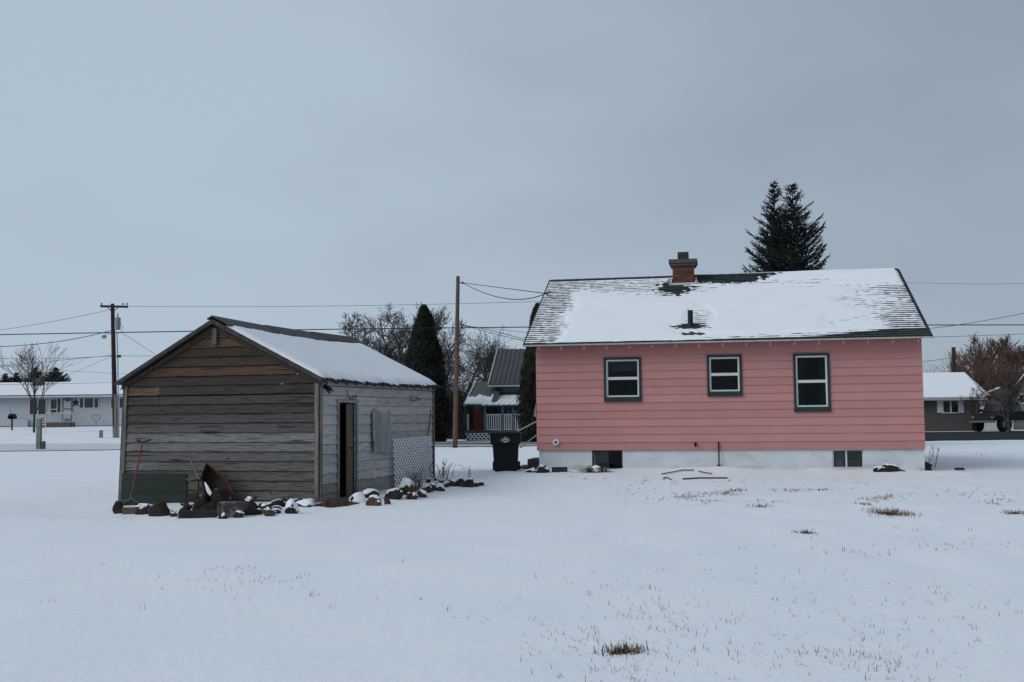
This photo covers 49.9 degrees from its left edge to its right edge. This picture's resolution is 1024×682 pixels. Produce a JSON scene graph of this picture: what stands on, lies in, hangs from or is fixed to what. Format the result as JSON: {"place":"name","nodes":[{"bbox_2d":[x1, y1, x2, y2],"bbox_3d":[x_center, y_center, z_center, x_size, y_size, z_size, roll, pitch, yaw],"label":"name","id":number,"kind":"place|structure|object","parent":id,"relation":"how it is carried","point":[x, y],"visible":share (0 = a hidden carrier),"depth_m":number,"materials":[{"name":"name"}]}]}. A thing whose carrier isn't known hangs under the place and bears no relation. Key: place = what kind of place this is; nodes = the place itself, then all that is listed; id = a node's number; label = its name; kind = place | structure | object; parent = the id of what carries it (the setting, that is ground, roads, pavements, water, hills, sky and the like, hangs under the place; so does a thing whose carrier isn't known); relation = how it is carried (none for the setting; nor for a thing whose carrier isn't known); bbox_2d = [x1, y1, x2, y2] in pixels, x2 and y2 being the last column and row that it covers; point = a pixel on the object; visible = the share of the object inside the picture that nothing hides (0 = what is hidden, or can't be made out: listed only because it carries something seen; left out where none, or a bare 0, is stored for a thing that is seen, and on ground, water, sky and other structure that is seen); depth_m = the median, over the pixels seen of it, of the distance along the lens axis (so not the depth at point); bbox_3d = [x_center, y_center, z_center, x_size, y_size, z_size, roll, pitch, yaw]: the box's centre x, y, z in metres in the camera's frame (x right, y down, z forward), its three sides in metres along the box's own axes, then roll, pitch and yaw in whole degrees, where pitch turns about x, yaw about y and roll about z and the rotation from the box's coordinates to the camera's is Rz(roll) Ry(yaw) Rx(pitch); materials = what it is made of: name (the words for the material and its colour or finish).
{"place":"outdoors","nodes":[
{"label":"outdoors","id":0,"kind":"place"},
{"bbox_2d":[0,426,1023,681],"bbox_3d":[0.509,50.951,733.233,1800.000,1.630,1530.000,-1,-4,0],"label":"snow ground","id":1,"kind":"structure","parent":0,"point":[86,572],"depth_m":10.93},
{"bbox_2d":[0,373,9,382],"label":"spruce","id":2,"kind":"object","parent":1,"relation":"on","point":[3,380],"visible":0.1,"depth_m":117.76,"materials":[{"name":"green plant"}]},
{"bbox_2d":[8,414,16,429],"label":"mailbox","id":3,"kind":"object","parent":1,"relation":"on","point":[12,416],"visible":0.92,"depth_m":87.70,"materials":[{"name":"black plastic"}]},
{"bbox_2d":[8,372,23,381],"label":"spruce","id":4,"kind":"object","parent":1,"relation":"on","point":[14,378],"visible":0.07,"depth_m":117.82,"materials":[{"name":"green plant"}]},
{"bbox_2d":[18,369,47,381],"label":"spruce","id":5,"kind":"object","parent":1,"relation":"on","point":[38,374],"visible":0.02,"depth_m":117.74,"materials":[{"name":"green plant"}]},
{"bbox_2d":[36,419,41,448],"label":"marker post","id":6,"kind":"object","parent":1,"relation":"on","point":[38,432],"visible":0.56,"depth_m":53.14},
{"bbox_2d":[0,340,82,432],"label":"bare tree","id":7,"kind":"object","parent":1,"relation":"on","point":[31,374],"visible":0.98,"depth_m":81.74,"materials":[{"name":"brown plant"}]},
{"bbox_2d":[40,417,45,432],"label":"striped banner","id":8,"kind":"object","parent":1,"relation":"on","point":[43,422],"visible":0.69,"depth_m":79.79,"materials":[{"name":"red fabric"}]},
{"bbox_2d":[40,367,70,381],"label":"spruce","id":9,"kind":"object","parent":1,"relation":"on","point":[62,379],"visible":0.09,"depth_m":117.59,"materials":[{"name":"green plant"}]},
{"bbox_2d":[0,378,122,426],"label":"ranch house","id":10,"kind":"structure","parent":1,"relation":"on","point":[56,408],"depth_m":95.81,"materials":[{"name":"white"}]},
{"bbox_2d":[0,403,10,425],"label":"garage door","id":11,"kind":"structure","parent":10,"relation":"in","point":[5,408],"depth_m":95.77,"materials":[{"name":"white"}]},
{"bbox_2d":[29,398,46,414],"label":"window","id":12,"kind":"structure","parent":10,"relation":"in","point":[42,410],"depth_m":95.82,"materials":[{"name":"glass"}]},
{"bbox_2d":[50,398,57,414],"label":"window","id":13,"kind":"structure","parent":10,"relation":"in","point":[53,401],"depth_m":95.82,"materials":[{"name":"white paint"}]},
{"bbox_2d":[62,398,72,419],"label":"door","id":14,"kind":"structure","parent":10,"relation":"in","point":[67,403],"depth_m":95.77,"materials":[{"name":"white"}]},
{"bbox_2d":[79,397,98,408],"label":"window","id":15,"kind":"structure","parent":10,"relation":"in","point":[84,402],"depth_m":95.84,"materials":[{"name":"glass"}]},
{"bbox_2d":[110,397,122,408],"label":"window","id":16,"kind":"structure","parent":10,"relation":"in","point":[120,398],"depth_m":95.84,"materials":[{"name":"white paint"}]},
{"bbox_2d":[100,303,127,437],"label":"utility pole","id":17,"kind":"object","parent":1,"relation":"on","point":[115,323],"visible":0.93,"depth_m":70.58,"materials":[{"name":"brown wood"}]},
{"bbox_2d":[0,330,110,346],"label":"overhead wire","id":18,"kind":"object","parent":17,"relation":"attached to","point":[52,342],"visible":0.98,"depth_m":70.89,"materials":[{"name":"metal"}]},
{"bbox_2d":[135,301,539,306],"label":"overhead wire","id":19,"kind":"object","parent":17,"relation":"attached to","point":[300,306],"visible":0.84,"depth_m":68.00,"materials":[{"name":"metal"}]},
{"bbox_2d":[112,501,123,513],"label":"rock","id":20,"kind":"object","parent":1,"relation":"on","point":[117,507],"visible":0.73,"depth_m":20.41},
{"bbox_2d":[122,507,136,513],"bbox_3d":[-7.059,3.166,20.337,0.269,0.181,0.150,0,-4,-5],"label":"brick","id":21,"kind":"object","parent":1,"relation":"on","point":[128,510],"visible":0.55,"depth_m":20.27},
{"bbox_2d":[121,439,150,502],"bbox_3d":[-7.399,2.639,21.755,0.520,1.394,0.516,-2,-4,17],"label":"garden fork","id":22,"kind":"object","parent":1,"relation":"on","point":[131,492],"visible":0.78,"depth_m":21.77,"materials":[{"name":"red paint"}]},
{"bbox_2d":[135,503,149,514],"bbox_3d":[-6.803,3.144,20.323,0.289,0.286,0.280,-1,-4,0],"label":"rock","id":23,"kind":"object","parent":1,"relation":"on","point":[142,508],"visible":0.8,"depth_m":20.24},
{"bbox_2d":[147,501,169,516],"bbox_3d":[-6.407,3.084,19.977,0.418,0.344,0.279,-1,-4,0],"label":"rock","id":24,"kind":"object","parent":1,"relation":"on","point":[159,509],"visible":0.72,"depth_m":19.91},
{"bbox_2d":[192,500,201,509],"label":"rock","id":25,"kind":"object","parent":1,"relation":"on","point":[198,505],"visible":0.46,"depth_m":20.09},
{"bbox_2d":[178,510,216,518],"bbox_3d":[-5.120,2.859,17.988,0.640,0.183,0.160,0,-4,-3],"label":"timber","id":26,"kind":"object","parent":1,"relation":"on","point":[197,513],"visible":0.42,"depth_m":17.91,"materials":[{"name":"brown wood"}]},
{"bbox_2d":[183,487,230,508],"bbox_3d":[-5.777,3.047,20.888,0.800,0.542,0.543,-2,-4,17],"label":"scrap metal","id":27,"kind":"object","parent":1,"relation":"on","point":[221,494],"visible":0.49,"depth_m":20.78,"materials":[{"name":"metal"}]},
{"bbox_2d":[180,458,234,506],"bbox_3d":[-5.861,2.789,21.063,1.122,1.080,0.767,-2,-4,17],"label":"wheelbarrow","id":28,"kind":"object","parent":1,"relation":"on","point":[211,479],"visible":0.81,"depth_m":21.22,"materials":[{"name":"metal"}]},
{"bbox_2d":[200,501,216,509],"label":"rock","id":29,"kind":"object","parent":1,"relation":"on","point":[211,505],"visible":0.45,"depth_m":19.60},
{"bbox_2d":[217,501,243,517],"bbox_3d":[-4.587,2.775,17.931,0.408,0.313,0.200,0,-4,-9],"label":"concrete block","id":30,"kind":"object","parent":1,"relation":"on","point":[228,508],"depth_m":17.84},
{"bbox_2d":[233,510,243,517],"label":"rock","id":31,"kind":"object","parent":1,"relation":"on","point":[238,514],"visible":0.93,"depth_m":17.78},
{"bbox_2d":[244,496,256,515],"bbox_3d":[-4.402,2.790,18.313,0.251,0.407,0.289,2,-5,-31],"label":"rock","id":32,"kind":"object","parent":1,"relation":"on","point":[249,503],"visible":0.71,"depth_m":18.24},
{"bbox_2d":[258,503,274,515],"bbox_3d":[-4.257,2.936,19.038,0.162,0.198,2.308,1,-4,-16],"label":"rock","id":33,"kind":"object","parent":1,"relation":"on","point":[266,511],"visible":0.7,"depth_m":18.27,"materials":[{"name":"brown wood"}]},
{"bbox_2d":[249,502,278,512],"bbox_3d":[-4.204,2.818,18.679,0.050,0.093,1.116,-1,-4,12],"label":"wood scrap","id":34,"kind":"object","parent":33,"relation":"on","point":[265,506],"visible":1,"depth_m":18.75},
{"bbox_2d":[271,508,280,513],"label":"rock","id":35,"kind":"object","parent":1,"relation":"on","point":[276,510],"visible":0.58,"depth_m":18.52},
{"bbox_2d":[271,500,283,506],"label":"rock","id":36,"kind":"object","parent":1,"relation":"on","point":[281,502],"visible":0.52,"depth_m":19.95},
{"bbox_2d":[115,315,443,505],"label":"weathered shed","id":37,"kind":"structure","parent":1,"relation":"on","point":[265,413],"depth_m":21.88,"materials":[{"name":"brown wood"}]},
{"bbox_2d":[346,404,352,497],"bbox_3d":[-3.230,2.198,22.129,0.115,1.850,0.754,-1,-4,-1],"label":"door","id":38,"kind":"structure","parent":37,"relation":"in","point":[349,407],"depth_m":21.96,"materials":[{"name":"brown wood"}]},
{"bbox_2d":[284,498,299,513],"bbox_3d":[-3.697,2.828,18.512,0.245,0.367,0.196,2,-5,-36],"label":"rock","id":39,"kind":"object","parent":1,"relation":"on","point":[291,506],"visible":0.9,"depth_m":18.45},
{"bbox_2d":[296,499,314,506],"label":"rock","id":40,"kind":"object","parent":1,"relation":"on","point":[305,503],"visible":0.9,"depth_m":19.97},
{"bbox_2d":[315,497,358,507],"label":"bare dirt","id":41,"kind":"structure","parent":1,"relation":"on","point":[346,502],"depth_m":20.23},
{"bbox_2d":[313,495,353,505],"bbox_3d":[-3.282,2.925,20.155,0.748,0.184,0.573,-3,-4,29],"label":"dry weed","id":42,"kind":"object","parent":41,"relation":"on","point":[323,502],"visible":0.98,"depth_m":20.11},
{"bbox_2d":[349,492,365,502],"bbox_3d":[-2.888,2.963,20.570,0.334,0.286,0.212,-1,-4,0],"label":"rock","id":43,"kind":"object","parent":1,"relation":"on","point":[358,497],"visible":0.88,"depth_m":20.52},
{"bbox_2d":[338,311,403,361],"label":"bare tree","id":44,"kind":"object","parent":1,"relation":"on","point":[349,326],"visible":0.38,"depth_m":85.24,"materials":[{"name":"brown plant"}]},
{"bbox_2d":[362,488,379,497],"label":"rock","id":45,"kind":"object","parent":1,"relation":"on","point":[367,493],"visible":0.64,"depth_m":21.16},
{"bbox_2d":[366,495,382,505],"bbox_3d":[-2.493,2.936,20.074,0.267,0.262,0.259,3,-5,-40],"label":"rock","id":46,"kind":"object","parent":1,"relation":"on","point":[374,500],"visible":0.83,"depth_m":20.02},
{"bbox_2d":[353,302,416,364],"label":"bare tree","id":47,"kind":"object","parent":1,"relation":"on","point":[381,343],"visible":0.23,"depth_m":88.32,"materials":[{"name":"brown plant"}]},
{"bbox_2d":[385,488,402,499],"bbox_3d":[-2.304,3.017,21.431,0.382,0.320,0.270,-1,-4,0],"label":"rock","id":48,"kind":"object","parent":1,"relation":"on","point":[395,493],"visible":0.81,"depth_m":21.34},
{"bbox_2d":[397,477,414,494],"bbox_3d":[-2.117,2.986,22.108,0.354,0.480,0.246,-2,-4,25],"label":"rock","id":49,"kind":"object","parent":1,"relation":"on","point":[406,481],"visible":0.59,"depth_m":22.03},
{"bbox_2d":[364,312,450,364],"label":"bare tree","id":50,"kind":"object","parent":1,"relation":"on","point":[396,338],"visible":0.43,"depth_m":84.44,"materials":[{"name":"brown plant"}]},
{"bbox_2d":[405,492,417,499],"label":"rock","id":51,"kind":"object","parent":1,"relation":"on","point":[412,495],"visible":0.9,"depth_m":21.54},
{"bbox_2d":[393,435,432,487],"bbox_3d":[-2.249,2.794,25.201,0.067,1.225,2.320,-2,-4,17],"label":"lattice panel","id":52,"kind":"object","parent":1,"relation":"on","point":[418,451],"visible":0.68,"depth_m":25.14,"materials":[{"name":"white paint"}]},
{"bbox_2d":[405,478,422,494],"bbox_3d":[-1.910,2.901,21.645,0.360,0.410,0.288,1,-4,-18],"label":"dry weed","id":53,"kind":"object","parent":1,"relation":"on","point":[413,488],"visible":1,"depth_m":21.62,"materials":[{"name":"brown plant"}]},
{"bbox_2d":[406,466,422,490],"bbox_3d":[-1.976,2.830,22.503,0.343,0.536,0.443,1,-4,-27],"label":"dry weed","id":54,"kind":"object","parent":1,"relation":"on","point":[419,481],"visible":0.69,"depth_m":22.52,"materials":[{"name":"brown plant"}]},
{"bbox_2d":[416,489,426,497],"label":"rock","id":55,"kind":"object","parent":1,"relation":"on","point":[422,493],"visible":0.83,"depth_m":21.90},
{"bbox_2d":[422,484,432,491],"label":"rock","id":56,"kind":"object","parent":1,"relation":"on","point":[427,488],"visible":0.79,"depth_m":22.67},
{"bbox_2d":[403,304,452,441],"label":"arborvitae","id":57,"kind":"object","parent":1,"relation":"on","point":[424,354],"visible":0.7,"depth_m":61.35,"materials":[{"name":"green plant"}]},
{"bbox_2d":[408,302,468,384],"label":"bare tree","id":58,"kind":"object","parent":1,"relation":"on","point":[441,315],"visible":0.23,"depth_m":93.28,"materials":[{"name":"brown plant"}]},
{"bbox_2d":[434,481,444,490],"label":"rock","id":59,"kind":"object","parent":1,"relation":"on","point":[439,486],"visible":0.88,"depth_m":23.08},
{"bbox_2d":[429,460,453,480],"bbox_3d":[-1.659,3.021,25.865,0.604,0.539,0.537,-1,-4,0],"label":"dry weed","id":60,"kind":"object","parent":1,"relation":"on","point":[443,468],"visible":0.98,"depth_m":25.87,"materials":[{"name":"brown plant"}]},
{"bbox_2d":[449,479,456,485],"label":"rock","id":61,"kind":"object","parent":1,"relation":"on","point":[452,482],"visible":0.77,"depth_m":23.94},
{"bbox_2d":[398,326,515,391],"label":"bare tree","id":62,"kind":"object","parent":1,"relation":"on","point":[477,370],"visible":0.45,"depth_m":80.19,"materials":[{"name":"brown plant"}]},
{"bbox_2d":[453,276,462,447],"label":"utility pole","id":63,"kind":"object","parent":1,"relation":"on","point":[455,403],"visible":0.96,"depth_m":50.63,"materials":[{"name":"brown wood"}]},
{"bbox_2d":[463,283,549,299],"bbox_3d":[-0.465,-2.038,40.887,0.339,2.760,20.374,0,-4,-9],"label":"overhead wire","id":64,"kind":"object","parent":63,"relation":"attached to","point":[508,298],"visible":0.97,"depth_m":39.16,"materials":[{"name":"rubber"}]},
{"bbox_2d":[466,283,548,293],"bbox_3d":[-0.455,-2.010,40.889,0.397,2.812,20.366,0,-4,-9],"label":"overhead wire","id":65,"kind":"object","parent":63,"relation":"attached to","point":[512,289],"visible":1,"depth_m":38.78,"materials":[{"name":"rubber"}]},
{"bbox_2d":[444,378,473,439],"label":"thicket","id":66,"kind":"object","parent":1,"relation":"on","point":[461,425],"visible":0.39,"depth_m":68.61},
{"bbox_2d":[456,477,465,486],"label":"rock","id":67,"kind":"object","parent":1,"relation":"on","point":[460,482],"visible":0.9,"depth_m":24.01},
{"bbox_2d":[443,371,487,437],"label":"thicket","id":68,"kind":"object","parent":1,"relation":"on","point":[464,388],"visible":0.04,"depth_m":72.99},
{"bbox_2d":[465,478,473,486],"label":"rock","id":69,"kind":"object","parent":1,"relation":"on","point":[469,482],"visible":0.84,"depth_m":24.11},
{"bbox_2d":[463,348,525,440],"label":"blue house","id":70,"kind":"structure","parent":1,"relation":"on","point":[493,399],"depth_m":65.57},
{"bbox_2d":[474,409,486,430],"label":"front door","id":71,"kind":"structure","parent":70,"relation":"in","point":[478,413],"depth_m":65.55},
{"bbox_2d":[507,411,518,424],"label":"window","id":72,"kind":"structure","parent":70,"relation":"in","point":[508,412],"depth_m":65.61,"materials":[{"name":"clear glass"}]},
{"bbox_2d":[489,431,521,471],"bbox_3d":[-0.156,2.836,28.345,0.838,1.020,0.977,-1,-4,2],"label":"trash bin","id":73,"kind":"object","parent":1,"relation":"on","point":[505,444],"visible":0.99,"depth_m":27.98,"materials":[{"name":"black plastic"}]},
{"bbox_2d":[515,303,538,441],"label":"arborvitae","id":74,"kind":"object","parent":1,"relation":"on","point":[526,399],"visible":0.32,"depth_m":59.22,"materials":[{"name":"green plant"}]},
{"bbox_2d":[518,421,538,468],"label":"brick steps","id":75,"kind":"structure","parent":1,"relation":"on","point":[532,462],"depth_m":29.31,"materials":[{"name":"brick"}]},
{"bbox_2d":[536,464,549,472],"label":"rock","id":76,"kind":"object","parent":1,"relation":"on","point":[542,468],"visible":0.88,"depth_m":27.39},
{"bbox_2d":[552,467,566,471],"bbox_3d":[1.192,3.249,27.535,0.389,0.186,0.140,-1,-4,0],"label":"brick","id":77,"kind":"object","parent":1,"relation":"on","point":[559,469],"visible":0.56,"depth_m":27.47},
{"bbox_2d":[572,465,611,471],"bbox_3d":[2.018,3.161,27.250,1.158,0.175,0.682,-2,-4,13],"label":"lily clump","id":78,"kind":"object","parent":1,"relation":"on","point":[595,468],"visible":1,"depth_m":27.15,"materials":[{"name":"brown plant"}]},
{"bbox_2d":[592,639,654,655],"bbox_3d":[0.749,2.081,7.481,0.463,0.100,0.246,0,-4,-13],"label":"grass tuft","id":79,"kind":"object","parent":1,"relation":"on","point":[626,649],"visible":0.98,"depth_m":7.46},
{"bbox_2d":[661,469,693,473],"bbox_3d":[3.953,3.148,26.471,0.915,0.094,0.174,1,-4,-23],"label":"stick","id":80,"kind":"object","parent":1,"relation":"on","point":[680,470],"visible":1,"depth_m":26.58,"materials":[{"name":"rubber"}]},
{"bbox_2d":[683,477,727,479],"bbox_3d":[4.439,3.165,25.395,1.083,0.038,0.169,0,-4,-10],"label":"stick","id":81,"kind":"object","parent":1,"relation":"on","point":[707,477],"visible":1,"depth_m":25.42,"materials":[{"name":"brown wood"}]},
{"bbox_2d":[523,252,932,470],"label":"pink house","id":82,"kind":"structure","parent":1,"relation":"on","point":[683,365],"depth_m":27.77,"materials":[{"name":"paint"}]},
{"bbox_2d":[592,450,622,468],"bbox_3d":[2.434,3.036,28.023,0.775,0.502,0.210,-1,-4,11],"label":"basement window","id":83,"kind":"structure","parent":82,"relation":"in","point":[593,455],"depth_m":27.99,"materials":[{"name":"glass"}]},
{"bbox_2d":[603,357,641,401],"bbox_3d":[2.821,0.981,28.025,0.953,1.132,0.210,-1,-4,11],"label":"window","id":84,"kind":"structure","parent":82,"relation":"in","point":[610,363],"depth_m":27.99,"materials":[{"name":"green paint"}]},
{"bbox_2d":[707,354,742,395],"bbox_3d":[5.321,0.864,27.548,0.860,1.038,0.184,-1,-4,11],"label":"window","id":85,"kind":"structure","parent":82,"relation":"in","point":[721,391],"depth_m":27.55,"materials":[{"name":"glass"}]},
{"bbox_2d":[793,353,830,411],"bbox_3d":[7.400,1.025,27.170,0.871,1.442,0.230,-1,-4,11],"label":"window","id":86,"kind":"structure","parent":82,"relation":"in","point":[824,361],"depth_m":27.15,"materials":[{"name":"green paint"}]},
{"bbox_2d":[832,449,863,467],"bbox_3d":[8.230,2.884,26.972,0.740,0.457,0.150,-1,-4,11],"label":"basement window","id":87,"kind":"structure","parent":82,"relation":"in","point":[839,456],"depth_m":26.98,"materials":[{"name":"glass"}]},
{"bbox_2d":[922,345,1023,361],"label":"overhead wire","id":88,"kind":"object","parent":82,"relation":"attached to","point":[972,354],"visible":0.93,"depth_m":66.07,"materials":[{"name":"metal"}]},
{"bbox_2d":[742,179,807,272],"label":"spruce","id":89,"kind":"object","parent":1,"relation":"on","point":[759,260],"visible":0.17,"depth_m":46.21,"materials":[{"name":"green plant"}]},
{"bbox_2d":[760,182,830,271],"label":"spruce","id":90,"kind":"object","parent":1,"relation":"on","point":[799,241],"visible":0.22,"depth_m":45.23,"materials":[{"name":"green plant"}]},
{"bbox_2d":[873,466,885,471],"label":"rock","id":91,"kind":"object","parent":1,"relation":"on","point":[879,469],"visible":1,"depth_m":26.17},
{"bbox_2d":[882,463,899,471],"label":"rock","id":92,"kind":"object","parent":1,"relation":"on","point":[890,467],"visible":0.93,"depth_m":26.16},
{"bbox_2d":[862,506,920,517],"bbox_3d":[5.774,2.610,16.912,0.794,0.128,1.699,-1,-4,0],"label":"grass tuft","id":93,"kind":"object","parent":1,"relation":"on","point":[886,512],"visible":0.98,"depth_m":16.77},
{"bbox_2d":[925,461,932,469],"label":"rock","id":94,"kind":"object","parent":1,"relation":"on","point":[928,465],"visible":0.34,"depth_m":26.83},
{"bbox_2d":[951,347,955,371],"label":"utility pole","id":95,"kind":"object","parent":1,"relation":"on","point":[953,349],"visible":0.36,"depth_m":97.95,"materials":[{"name":"brown wood"}]},
{"bbox_2d":[923,372,991,431],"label":"ranch house","id":96,"kind":"structure","parent":1,"relation":"on","point":[941,390],"depth_m":79.81,"materials":[{"name":"beige"}]},
{"bbox_2d":[942,400,959,412],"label":"window","id":97,"kind":"structure","parent":96,"relation":"in","point":[948,406],"depth_m":79.81,"materials":[{"name":"glass"}]},
{"bbox_2d":[923,351,1023,412],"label":"thicket","id":98,"kind":"object","parent":1,"relation":"on","point":[984,380],"visible":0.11,"depth_m":98.87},
{"bbox_2d":[956,384,995,430],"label":"bare tree","id":99,"kind":"object","parent":1,"relation":"on","point":[978,398],"visible":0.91,"depth_m":76.98,"materials":[{"name":"brown plant"}]},
{"bbox_2d":[947,333,1019,377],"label":"bare tree","id":100,"kind":"object","parent":1,"relation":"on","point":[997,345],"visible":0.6,"depth_m":108.62,"materials":[{"name":"brown plant"}]},
{"bbox_2d":[969,403,1023,431],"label":"pickup truck","id":101,"kind":"object","parent":1,"relation":"on","point":[978,420],"visible":0.84,"depth_m":75.70,"materials":[{"name":"black paint"}]},
{"bbox_2d":[979,387,1013,428],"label":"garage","id":102,"kind":"structure","parent":1,"relation":"on","point":[990,425],"depth_m":89.34,"materials":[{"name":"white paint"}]},
{"bbox_2d":[976,366,1023,431],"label":"bare tree","id":103,"kind":"object","parent":1,"relation":"on","point":[1009,394],"visible":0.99,"depth_m":71.76,"materials":[{"name":"brown plant"}]},
{"bbox_2d":[993,342,1023,378],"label":"bare tree","id":104,"kind":"object","parent":1,"relation":"on","point":[1015,354],"visible":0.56,"depth_m":104.07,"materials":[{"name":"brown plant"}]},
{"bbox_2d":[1006,374,1023,429],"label":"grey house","id":105,"kind":"structure","parent":1,"relation":"on","point":[1018,425],"depth_m":83.58,"materials":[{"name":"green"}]},
{"bbox_2d":[0,431,1023,450],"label":"road","id":106,"kind":"structure","parent":0,"point":[986,435],"depth_m":58.17,"materials":[{"name":"asphalt"}]},
{"bbox_2d":[0,324,1023,334],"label":"overhead wire","id":107,"kind":"object","parent":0,"point":[386,328],"visible":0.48,"depth_m":57.16,"materials":[{"name":"metal"}]},
{"bbox_2d":[0,0,1023,394],"label":"sky","id":108,"kind":"structure","parent":0,"point":[204,159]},
{"bbox_2d":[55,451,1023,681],"bbox_3d":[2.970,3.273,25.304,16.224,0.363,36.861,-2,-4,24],"label":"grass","id":109,"kind":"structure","parent":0,"point":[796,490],"depth_m":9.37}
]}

